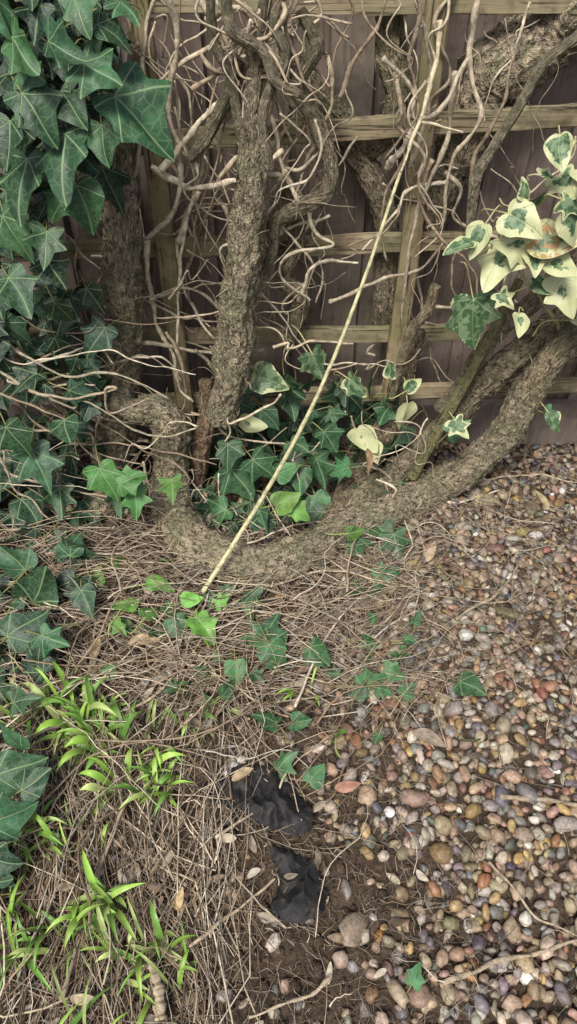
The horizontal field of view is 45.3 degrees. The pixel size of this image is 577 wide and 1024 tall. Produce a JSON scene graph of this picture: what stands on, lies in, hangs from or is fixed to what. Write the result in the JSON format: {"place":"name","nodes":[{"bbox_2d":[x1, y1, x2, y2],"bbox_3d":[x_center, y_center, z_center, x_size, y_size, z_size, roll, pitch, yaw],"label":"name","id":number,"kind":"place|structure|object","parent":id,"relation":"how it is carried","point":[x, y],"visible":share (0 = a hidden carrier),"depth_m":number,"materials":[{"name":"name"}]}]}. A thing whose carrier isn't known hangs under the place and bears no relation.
{"place":"outdoors","nodes":[
{"label":"outdoors","id":0,"kind":"place"},
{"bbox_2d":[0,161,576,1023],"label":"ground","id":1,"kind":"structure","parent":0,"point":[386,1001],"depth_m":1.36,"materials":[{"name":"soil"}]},
{"bbox_2d":[0,610,318,1023],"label":"green grass","id":2,"kind":"structure","parent":1,"relation":"on","point":[77,915],"depth_m":1.34,"materials":[{"name":"green plant"}]},
{"bbox_2d":[213,763,327,923],"bbox_3d":[-0.020,0.625,1.350,0.163,0.027,0.332,-23,48,-22],"label":"torn landscape fabric","id":3,"kind":"object","parent":1,"relation":"on","point":[272,804],"visible":0.98,"depth_m":1.36,"materials":[{"name":"black fabric"}]},
{"bbox_2d":[0,444,566,1023],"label":"dead leaves","id":4,"kind":"object","parent":1,"relation":"on","point":[426,734],"visible":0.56,"depth_m":1.39,"materials":[{"name":"brown plant"}]},
{"bbox_2d":[0,0,576,993],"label":"ivy plant","id":5,"kind":"object","parent":1,"relation":"on","point":[58,130],"visible":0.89,"depth_m":1.62,"materials":[{"name":"green plant"}]},
{"bbox_2d":[0,436,576,1023],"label":"dead grass and twig litter","id":6,"kind":"structure","parent":1,"relation":"on","point":[152,858],"depth_m":1.48,"materials":[{"name":"plant"}]},
{"bbox_2d":[0,0,576,449],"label":"wooden trellis","id":7,"kind":"object","parent":1,"relation":"on","point":[162,248],"visible":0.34,"depth_m":1.64,"materials":[{"name":"brown wood"}]},
{"bbox_2d":[0,446,576,1023],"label":"soil crumbs","id":8,"kind":"object","parent":1,"relation":"on","point":[320,940],"visible":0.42,"depth_m":1.37,"materials":[{"name":"brown soil"}]},
{"bbox_2d":[0,560,576,1019],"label":"fallen twigs","id":9,"kind":"object","parent":1,"relation":"on","point":[158,992],"visible":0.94,"depth_m":1.21,"materials":[{"name":"brown wood"}]},
{"bbox_2d":[0,12,576,443],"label":"wooden fence","id":10,"kind":"object","parent":1,"relation":"on","point":[370,100],"visible":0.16,"depth_m":1.84,"materials":[{"name":"brown wood"}]},
{"bbox_2d":[7,441,576,1023],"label":"gravel","id":11,"kind":"structure","parent":1,"relation":"on","point":[493,889],"depth_m":1.46,"materials":[{"name":"beige gravel"}]},
{"bbox_2d":[171,493,520,968],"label":"flat stones","id":12,"kind":"object","parent":1,"relation":"on","point":[349,927],"visible":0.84,"depth_m":1.24,"materials":[{"name":"beige stone"}]},
{"bbox_2d":[238,125,576,502],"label":"variegated ivy plant","id":13,"kind":"object","parent":1,"relation":"on","point":[533,241],"visible":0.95,"depth_m":1.49,"materials":[{"name":"leaf"},{"name":"wood"}]}
]}

